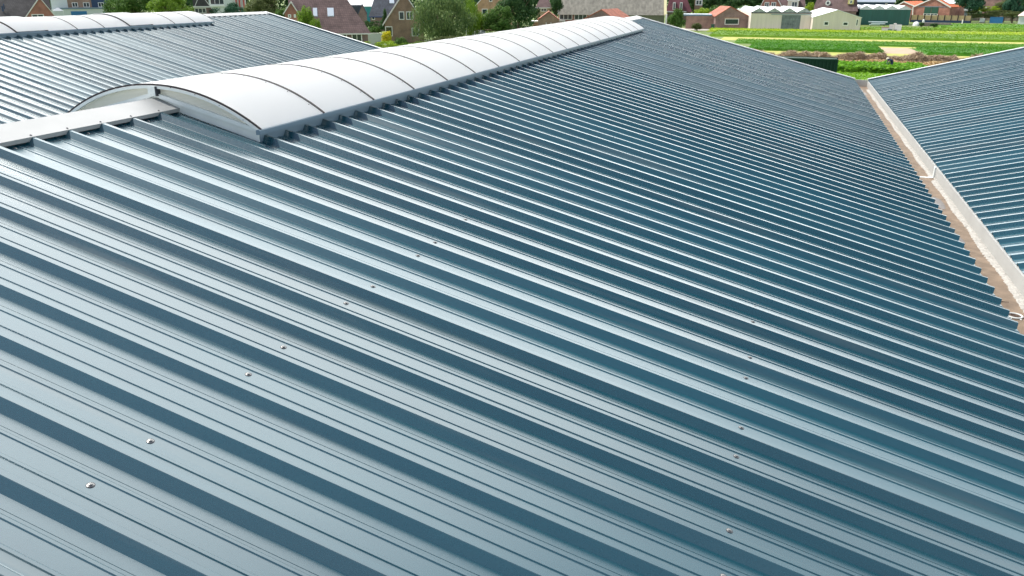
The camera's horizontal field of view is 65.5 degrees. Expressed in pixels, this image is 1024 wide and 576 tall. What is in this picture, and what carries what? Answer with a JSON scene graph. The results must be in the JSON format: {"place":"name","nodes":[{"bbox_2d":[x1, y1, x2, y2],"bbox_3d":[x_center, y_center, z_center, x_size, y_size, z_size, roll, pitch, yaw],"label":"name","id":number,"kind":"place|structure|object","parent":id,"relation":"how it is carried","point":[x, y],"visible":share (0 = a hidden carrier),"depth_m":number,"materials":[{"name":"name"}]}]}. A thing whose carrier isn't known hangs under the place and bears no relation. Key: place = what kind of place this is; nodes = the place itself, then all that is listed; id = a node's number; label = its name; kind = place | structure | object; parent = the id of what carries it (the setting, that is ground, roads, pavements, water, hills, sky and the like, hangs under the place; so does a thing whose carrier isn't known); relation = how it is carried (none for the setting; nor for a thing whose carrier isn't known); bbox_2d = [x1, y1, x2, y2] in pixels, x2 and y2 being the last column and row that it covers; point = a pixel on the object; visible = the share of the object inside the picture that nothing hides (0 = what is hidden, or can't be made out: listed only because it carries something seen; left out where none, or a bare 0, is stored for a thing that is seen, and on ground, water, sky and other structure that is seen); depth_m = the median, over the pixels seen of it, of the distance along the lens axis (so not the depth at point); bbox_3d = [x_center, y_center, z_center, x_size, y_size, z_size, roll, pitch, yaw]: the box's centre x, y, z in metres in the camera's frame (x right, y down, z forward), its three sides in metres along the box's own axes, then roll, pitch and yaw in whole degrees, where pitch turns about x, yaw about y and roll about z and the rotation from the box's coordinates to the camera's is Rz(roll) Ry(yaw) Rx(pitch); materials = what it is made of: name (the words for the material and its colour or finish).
{"place":"outdoors","nodes":[
{"label":"outdoors","id":0,"kind":"place"},
{"bbox_2d":[368,33,381,44],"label":"garden wall","id":1,"kind":"structure","parent":0,"point":[373,38],"depth_m":126.80,"materials":[{"name":"white paint"}]},
{"bbox_2d":[112,0,1022,73],"bbox_3d":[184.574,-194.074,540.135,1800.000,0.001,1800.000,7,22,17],"label":"ground","id":2,"kind":"structure","parent":0,"point":[704,32],"depth_m":191.50,"materials":[{"name":"green plant"}]},
{"bbox_2d":[0,0,54,16],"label":"brick house","id":3,"kind":"structure","parent":2,"relation":"on","point":[29,8],"depth_m":143.65,"materials":[{"name":"brown brick"}]},
{"bbox_2d":[50,0,106,15],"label":"row building","id":4,"kind":"structure","parent":2,"relation":"on","point":[78,7],"depth_m":201.69,"materials":[{"name":"white brick"}]},
{"bbox_2d":[102,0,120,12],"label":"tree","id":5,"kind":"object","parent":2,"relation":"on","point":[105,6],"visible":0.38,"depth_m":164.65,"materials":[{"name":"green plant"}]},
{"bbox_2d":[108,0,156,12],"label":"tree","id":6,"kind":"object","parent":2,"relation":"on","point":[132,6],"visible":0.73,"depth_m":148.54,"materials":[{"name":"green plant"}]},
{"bbox_2d":[146,0,193,11],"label":"tree","id":7,"kind":"object","parent":2,"relation":"on","point":[176,5],"visible":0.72,"depth_m":145.53,"materials":[{"name":"green plant"}]},
{"bbox_2d":[0,11,380,123],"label":"industrial hall","id":8,"kind":"structure","parent":2,"relation":"on","point":[52,65],"depth_m":23.97,"materials":[{"name":"metal"}]},
{"bbox_2d":[192,0,214,13],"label":"brick house","id":9,"kind":"structure","parent":2,"relation":"on","point":[202,6],"depth_m":161.72,"materials":[{"name":"grey tile"}]},
{"bbox_2d":[194,8,205,12],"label":"window","id":10,"kind":"structure","parent":9,"relation":"in","point":[200,10],"depth_m":162.04,"materials":[{"name":"white"}]},
{"bbox_2d":[208,0,245,12],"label":"pale building","id":11,"kind":"structure","parent":2,"relation":"on","point":[221,4],"depth_m":221.40,"materials":[{"name":"white"}]},
{"bbox_2d":[210,0,223,4],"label":"window","id":12,"kind":"structure","parent":11,"relation":"in","point":[212,2],"depth_m":220.59,"materials":[{"name":"white"}]},
{"bbox_2d":[208,6,245,13],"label":"hedge","id":13,"kind":"object","parent":2,"relation":"on","point":[229,9],"visible":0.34,"depth_m":162.03,"materials":[{"name":"green plant"}]},
{"bbox_2d":[225,2,238,11],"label":"tree","id":14,"kind":"object","parent":2,"relation":"on","point":[234,4],"visible":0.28,"depth_m":165.61,"materials":[{"name":"green plant"}]},
{"bbox_2d":[244,0,283,13],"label":"tree","id":15,"kind":"object","parent":2,"relation":"on","point":[265,5],"visible":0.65,"depth_m":134.05,"materials":[{"name":"green plant"}]},
{"bbox_2d":[275,8,284,16],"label":"tree","id":16,"kind":"object","parent":2,"relation":"on","point":[279,12],"visible":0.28,"depth_m":124.67,"materials":[{"name":"green plant"}]},
{"bbox_2d":[296,5,314,24],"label":"tree","id":17,"kind":"object","parent":2,"relation":"on","point":[305,17],"visible":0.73,"depth_m":104.75,"materials":[{"name":"green plant"}]},
{"bbox_2d":[309,18,321,28],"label":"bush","id":18,"kind":"object","parent":2,"relation":"on","point":[314,23],"visible":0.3,"depth_m":103.63,"materials":[{"name":"green plant"}]},
{"bbox_2d":[283,0,370,42],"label":"brick house","id":19,"kind":"structure","parent":2,"relation":"on","point":[341,17],"depth_m":113.71,"materials":[{"name":"purple tile"}]},
{"bbox_2d":[352,35,361,41],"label":"window","id":20,"kind":"structure","parent":19,"relation":"in","point":[357,37],"depth_m":113.97,"materials":[{"name":"white"}]},
{"bbox_2d":[351,4,367,27],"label":"brick house","id":21,"kind":"structure","parent":2,"relation":"on","point":[361,11],"depth_m":151.96,"materials":[{"name":"brown brick"}]},
{"bbox_2d":[348,0,373,21],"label":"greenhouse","id":22,"kind":"object","parent":2,"relation":"on","point":[367,4],"visible":0.12,"depth_m":209.94,"materials":[{"name":"teal"}]},
{"bbox_2d":[364,20,383,29],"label":"hedge","id":23,"kind":"object","parent":2,"relation":"on","point":[369,25],"visible":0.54,"depth_m":148.56,"materials":[{"name":"green plant"}]},
{"bbox_2d":[368,26,381,32],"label":"shrub","id":24,"kind":"object","parent":2,"relation":"on","point":[373,29],"visible":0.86,"depth_m":136.49,"materials":[{"name":"green plant"}]},
{"bbox_2d":[364,40,399,47],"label":"shrub","id":25,"kind":"object","parent":2,"relation":"on","point":[391,43],"visible":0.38,"depth_m":109.89,"materials":[{"name":"green plant"}]},
{"bbox_2d":[369,0,397,30],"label":"brick house","id":26,"kind":"structure","parent":2,"relation":"on","point":[376,10],"depth_m":167.87,"materials":[{"name":"grey tile"}]},
{"bbox_2d":[381,8,386,30],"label":"tree","id":27,"kind":"object","parent":2,"relation":"on","point":[384,16],"visible":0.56,"depth_m":142.01,"materials":[{"name":"green plant"}]},
{"bbox_2d":[381,30,391,42],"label":"shrub","id":28,"kind":"object","parent":2,"relation":"on","point":[386,36],"visible":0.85,"depth_m":117.33,"materials":[{"name":"yellow plant"}]},
{"bbox_2d":[394,37,407,45],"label":"shrub","id":29,"kind":"object","parent":2,"relation":"on","point":[398,40],"visible":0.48,"depth_m":111.52,"materials":[{"name":"green plant"}]},
{"bbox_2d":[382,0,423,42],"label":"brick house","id":30,"kind":"structure","parent":2,"relation":"on","point":[398,22],"depth_m":131.07,"materials":[{"name":"brown brick"}]},
{"bbox_2d":[385,26,392,35],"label":"window","id":31,"kind":"structure","parent":30,"relation":"in","point":[387,28],"depth_m":131.19,"materials":[{"name":"white"}]},
{"bbox_2d":[399,11,403,19],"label":"window","id":32,"kind":"structure","parent":30,"relation":"in","point":[401,13],"depth_m":130.68,"materials":[{"name":"white glass"}]},
{"bbox_2d":[406,11,412,19],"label":"window","id":33,"kind":"structure","parent":30,"relation":"in","point":[407,12],"depth_m":130.83,"materials":[{"name":"white glass"}]},
{"bbox_2d":[418,36,456,40],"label":"shrub","id":34,"kind":"object","parent":2,"relation":"on","point":[436,38],"visible":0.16,"depth_m":114.04,"materials":[{"name":"green plant"}]},
{"bbox_2d":[408,0,477,41],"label":"tree","id":35,"kind":"object","parent":2,"relation":"on","point":[436,23],"visible":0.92,"depth_m":119.42,"materials":[{"name":"green plant"}]},
{"bbox_2d":[463,0,481,35],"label":"tree","id":36,"kind":"object","parent":2,"relation":"on","point":[472,9],"visible":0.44,"depth_m":125.62,"materials":[{"name":"green plant"}]},
{"bbox_2d":[477,12,488,29],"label":"tree","id":37,"kind":"object","parent":2,"relation":"on","point":[481,20],"visible":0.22,"depth_m":128.28,"materials":[{"name":"green plant"}]},
{"bbox_2d":[475,0,512,30],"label":"brick house","id":38,"kind":"structure","parent":2,"relation":"on","point":[484,5],"depth_m":167.20,"materials":[{"name":"brown brick"}]},
{"bbox_2d":[482,5,513,32],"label":"tree","id":39,"kind":"object","parent":2,"relation":"on","point":[500,22],"visible":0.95,"depth_m":124.94,"materials":[{"name":"green plant"}]},
{"bbox_2d":[0,16,1023,575],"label":"industrial hall","id":40,"kind":"structure","parent":2,"relation":"on","point":[618,296],"depth_m":5.07,"materials":[{"name":"metal"}]},
{"bbox_2d":[855,80,1023,334],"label":"valley gutter","id":41,"kind":"object","parent":40,"relation":"attached to","point":[1001,270],"visible":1,"depth_m":11.59,"materials":[{"name":"grey metal"}]},
{"bbox_2d":[496,0,539,28],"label":"tree","id":42,"kind":"object","parent":2,"relation":"on","point":[525,11],"visible":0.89,"depth_m":134.65,"materials":[{"name":"green plant"}]},
{"bbox_2d":[511,21,535,28],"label":"shrub","id":43,"kind":"object","parent":2,"relation":"on","point":[515,25],"visible":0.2,"depth_m":152.54,"materials":[{"name":"green plant"}]},
{"bbox_2d":[536,0,551,18],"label":"brick house","id":44,"kind":"structure","parent":2,"relation":"on","point":[544,6],"depth_m":181.72,"materials":[{"name":"purple tile"}]},
{"bbox_2d":[538,11,559,25],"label":"brick house","id":45,"kind":"structure","parent":2,"relation":"on","point":[548,17],"depth_m":156.55,"materials":[{"name":"brown brick"}]},
{"bbox_2d":[549,0,562,15],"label":"tree","id":46,"kind":"object","parent":2,"relation":"on","point":[556,6],"visible":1,"depth_m":180.88,"materials":[{"name":"green plant"}]},
{"bbox_2d":[183,0,1023,13],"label":"woodland","id":47,"kind":"object","parent":2,"relation":"on","point":[188,2],"visible":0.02,"depth_m":327.18,"materials":[{"name":"green plant"}]},
{"bbox_2d":[584,8,629,18],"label":"brick house","id":48,"kind":"structure","parent":2,"relation":"on","point":[617,12],"depth_m":165.51,"materials":[{"name":"red tile"}]},
{"bbox_2d":[557,0,666,23],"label":"barn","id":49,"kind":"structure","parent":2,"relation":"on","point":[573,10],"depth_m":188.53,"materials":[{"name":"grey brick"}]},
{"bbox_2d":[559,15,571,19],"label":"window","id":50,"kind":"structure","parent":49,"relation":"in","point":[562,17],"depth_m":189.12,"materials":[{"name":"white"}]},
{"bbox_2d":[574,15,586,19],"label":"window","id":51,"kind":"structure","parent":49,"relation":"in","point":[576,17],"depth_m":188.75,"materials":[{"name":"white"}]},
{"bbox_2d":[667,8,685,27],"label":"tree","id":52,"kind":"object","parent":2,"relation":"on","point":[675,18],"visible":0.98,"depth_m":168.70,"materials":[{"name":"green plant"}]},
{"bbox_2d":[667,0,691,24],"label":"brick house","id":53,"kind":"structure","parent":2,"relation":"on","point":[684,5],"depth_m":199.22,"materials":[{"name":"tile"}]},
{"bbox_2d":[688,0,694,12],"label":"tree","id":54,"kind":"object","parent":2,"relation":"on","point":[691,3],"visible":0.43,"depth_m":210.17,"materials":[{"name":"green plant"}]},
{"bbox_2d":[691,23,701,30],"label":"shrub","id":55,"kind":"object","parent":2,"relation":"on","point":[694,26],"visible":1,"depth_m":169.45,"materials":[{"name":"green plant"}]},
{"bbox_2d":[694,0,702,11],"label":"brick house","id":56,"kind":"structure","parent":2,"relation":"on","point":[698,4],"depth_m":205.02,"materials":[{"name":"white"}]},
{"bbox_2d":[684,13,713,28],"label":"garage","id":57,"kind":"structure","parent":2,"relation":"on","point":[705,21],"depth_m":178.52,"materials":[{"name":"brown brick"}]},
{"bbox_2d":[694,7,709,13],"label":"tree","id":58,"kind":"object","parent":2,"relation":"on","point":[702,11],"visible":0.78,"depth_m":192.61,"materials":[{"name":"green plant"}]},
{"bbox_2d":[703,0,731,7],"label":"tree","id":59,"kind":"object","parent":2,"relation":"on","point":[710,3],"visible":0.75,"depth_m":210.14,"materials":[{"name":"green plant"}]},
{"bbox_2d":[709,4,726,11],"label":"tree","id":60,"kind":"object","parent":2,"relation":"on","point":[714,8],"visible":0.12,"depth_m":195.09,"materials":[{"name":"green plant"}]},
{"bbox_2d":[708,6,748,27],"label":"brick shed","id":61,"kind":"structure","parent":2,"relation":"on","point":[727,16],"depth_m":176.33,"materials":[{"name":"brown brick"}]},
{"bbox_2d":[725,19,738,24],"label":"window","id":62,"kind":"structure","parent":61,"relation":"in","point":[727,21],"depth_m":176.41,"materials":[{"name":"white glass"}]},
{"bbox_2d":[729,0,762,6],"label":"tree","id":63,"kind":"object","parent":2,"relation":"on","point":[740,3],"visible":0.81,"depth_m":209.31,"materials":[{"name":"green plant"}]},
{"bbox_2d":[738,6,811,28],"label":"greenhouse","id":64,"kind":"object","parent":2,"relation":"on","point":[777,17],"visible":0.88,"depth_m":172.18,"materials":[{"name":"white glass"}]},
{"bbox_2d":[781,15,800,28],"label":"sliding door","id":65,"kind":"structure","parent":64,"relation":"in","point":[788,21],"depth_m":171.86,"materials":[{"name":"grey"}]},
{"bbox_2d":[760,0,805,7],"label":"brick house","id":66,"kind":"structure","parent":2,"relation":"on","point":[791,3],"depth_m":199.34,"materials":[{"name":"white tile"}]},
{"bbox_2d":[779,56,838,72],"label":"shipping container","id":67,"kind":"object","parent":2,"relation":"on","point":[829,63],"visible":0.33,"depth_m":78.27,"materials":[{"name":"green metal"}]},
{"bbox_2d":[804,2,813,10],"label":"tree","id":68,"kind":"object","parent":2,"relation":"on","point":[810,7],"visible":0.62,"depth_m":196.84,"materials":[{"name":"green plant"}]},
{"bbox_2d":[805,0,815,6],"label":"tree","id":69,"kind":"object","parent":2,"relation":"on","point":[810,1],"visible":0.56,"depth_m":218.71,"materials":[{"name":"green plant"}]},
{"bbox_2d":[748,42,885,52],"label":"crop row","id":70,"kind":"object","parent":2,"relation":"on","point":[822,47],"visible":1,"depth_m":116.61,"materials":[{"name":"green plant"}]},
{"bbox_2d":[810,7,861,29],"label":"cream shed","id":71,"kind":"structure","parent":2,"relation":"on","point":[822,18],"depth_m":167.60,"materials":[{"name":"white"}]},
{"bbox_2d":[814,0,857,14],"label":"brick house","id":72,"kind":"structure","parent":2,"relation":"on","point":[849,6],"depth_m":200.16,"materials":[{"name":"brown brick"}]},
{"bbox_2d":[837,71,891,79],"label":"crop row","id":73,"kind":"object","parent":2,"relation":"on","point":[862,76],"visible":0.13,"depth_m":80.86,"materials":[{"name":"green plant"}]},
{"bbox_2d":[707,27,1023,34],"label":"crop row","id":74,"kind":"object","parent":2,"relation":"on","point":[712,29],"visible":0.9,"depth_m":161.07,"materials":[{"name":"green plant"}]},
{"bbox_2d":[710,29,1023,41],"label":"crop row","id":75,"kind":"object","parent":2,"relation":"on","point":[881,36],"visible":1,"depth_m":146.75,"materials":[{"name":"green plant"}]},
{"bbox_2d":[857,0,895,4],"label":"navy building","id":76,"kind":"structure","parent":2,"relation":"on","point":[875,2],"depth_m":235.53,"materials":[{"name":"white metal"}]},
{"bbox_2d":[869,21,887,25],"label":"sheet stack","id":77,"kind":"object","parent":2,"relation":"on","point":[871,23],"visible":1,"depth_m":195.56,"materials":[{"name":"white"}]},
{"bbox_2d":[734,38,1023,48],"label":"crop row","id":78,"kind":"object","parent":2,"relation":"on","point":[908,44],"visible":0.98,"depth_m":127.44,"materials":[{"name":"green plant"}]},
{"bbox_2d":[837,60,926,73],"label":"crop row","id":79,"kind":"object","parent":2,"relation":"on","point":[860,66],"visible":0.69,"depth_m":86.24,"materials":[{"name":"green plant"}]},
{"bbox_2d":[856,4,911,24],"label":"green shed","id":80,"kind":"structure","parent":2,"relation":"on","point":[893,14],"depth_m":198.21,"materials":[{"name":"white"}]},
{"bbox_2d":[840,59,946,65],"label":"loose straw","id":81,"kind":"object","parent":2,"relation":"on","point":[929,63],"visible":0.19,"depth_m":94.73,"materials":[{"name":"beige plant"}]},
{"bbox_2d":[881,48,916,53],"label":"earth patch","id":82,"kind":"object","parent":2,"relation":"on","point":[899,50],"visible":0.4,"depth_m":116.69,"materials":[{"name":"beige soil"}]},
{"bbox_2d":[898,0,964,20],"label":"brick barn","id":83,"kind":"structure","parent":2,"relation":"on","point":[938,7],"depth_m":223.82,"materials":[{"name":"orange brick"}]},
{"bbox_2d":[924,7,931,13],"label":"door","id":84,"kind":"structure","parent":83,"relation":"in","point":[927,10],"depth_m":223.88,"materials":[{"name":"green paint"}]},
{"bbox_2d":[931,7,938,13],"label":"door","id":85,"kind":"structure","parent":83,"relation":"in","point":[934,10],"depth_m":222.68,"materials":[{"name":"green paint"}]},
{"bbox_2d":[922,22,952,25],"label":"timber pile","id":86,"kind":"object","parent":2,"relation":"on","point":[926,24],"visible":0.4,"depth_m":191.94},
{"bbox_2d":[910,15,971,22],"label":"panel fence","id":87,"kind":"object","parent":2,"relation":"on","point":[940,18],"visible":0.92,"depth_m":212.97,"materials":[{"name":"grey"}]},
{"bbox_2d":[860,26,1023,31],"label":"crop row","id":88,"kind":"object","parent":2,"relation":"on","point":[953,29],"visible":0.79,"depth_m":171.81,"materials":[{"name":"green plant"}]},
{"bbox_2d":[870,30,1018,32],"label":"verge","id":89,"kind":"structure","parent":2,"relation":"on","point":[950,31],"depth_m":169.10,"materials":[{"name":"green plant"}]},
{"bbox_2d":[868,47,1023,273],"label":"industrial hall","id":90,"kind":"structure","parent":2,"relation":"on","point":[962,120],"depth_m":17.10,"materials":[{"name":"metal"}]},
{"bbox_2d":[912,45,1015,55],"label":"crop row","id":91,"kind":"object","parent":2,"relation":"on","point":[949,51],"visible":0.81,"depth_m":110.63,"materials":[{"name":"green plant"}]},
{"bbox_2d":[954,0,985,15],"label":"tree","id":92,"kind":"object","parent":2,"relation":"on","point":[974,5],"visible":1,"depth_m":212.43,"materials":[{"name":"green plant"}]},
{"bbox_2d":[932,23,1023,28],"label":"crop row","id":93,"kind":"object","parent":2,"relation":"on","point":[997,25],"visible":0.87,"depth_m":184.93,"materials":[{"name":"green plant"}]},
{"bbox_2d":[978,6,999,20],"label":"hedge","id":94,"kind":"object","parent":2,"relation":"on","point":[983,9],"visible":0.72,"depth_m":213.93,"materials":[{"name":"green plant"}]},
{"bbox_2d":[965,10,1021,17],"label":"hedge","id":95,"kind":"object","parent":2,"relation":"on","point":[987,14],"visible":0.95,"depth_m":210.75,"materials":[{"name":"green plant"}]},
{"bbox_2d":[982,0,1007,12],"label":"brick house","id":96,"kind":"structure","parent":2,"relation":"on","point":[990,3],"depth_m":237.85,"materials":[{"name":"purple tile"}]},
{"bbox_2d":[972,16,1018,21],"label":"fence","id":97,"kind":"object","parent":2,"relation":"on","point":[988,19],"visible":0.36,"depth_m":222.26,"materials":[{"name":"grey"}]},
{"bbox_2d":[989,17,1003,22],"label":"blue container","id":98,"kind":"object","parent":2,"relation":"on","point":[996,19],"visible":0.97,"depth_m":210.37,"materials":[{"name":"blue"}]},
{"bbox_2d":[991,1,1005,16],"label":"tree","id":99,"kind":"object","parent":2,"relation":"on","point":[999,4],"visible":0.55,"depth_m":213.82,"materials":[{"name":"green plant"}]},
{"bbox_2d":[1002,0,1023,22],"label":"tree","id":100,"kind":"object","parent":2,"relation":"on","point":[1013,5],"visible":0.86,"depth_m":210.63,"materials":[{"name":"green plant"}]},
{"bbox_2d":[1018,12,1023,23],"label":"pale building","id":101,"kind":"structure","parent":2,"relation":"on","point":[1021,19],"depth_m":203.21,"materials":[{"name":"beige"}]},
{"bbox_2d":[765,51,971,63],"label":"track","id":102,"kind":"structure","parent":0,"point":[832,53],"depth_m":111.19,"materials":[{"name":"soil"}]},
{"bbox_2d":[753,48,982,62],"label":"hay windrow","id":103,"kind":"object","parent":102,"relation":"on","point":[919,57],"visible":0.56,"depth_m":99.22,"materials":[{"name":"brown plant"}]},
{"bbox_2d":[720,37,1023,43],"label":"field path","id":104,"kind":"structure","parent":0,"point":[762,38],"depth_m":139.43,"materials":[{"name":"beige soil"}]},
{"bbox_2d":[879,46,914,47],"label":"narrow path","id":105,"kind":"structure","parent":0,"point":[894,47],"depth_m":122.72,"materials":[{"name":"beige soil"}]},
{"bbox_2d":[895,25,901,30],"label":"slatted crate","id":106,"kind":"object","parent":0,"point":[898,27],"visible":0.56,"depth_m":165.65,"materials":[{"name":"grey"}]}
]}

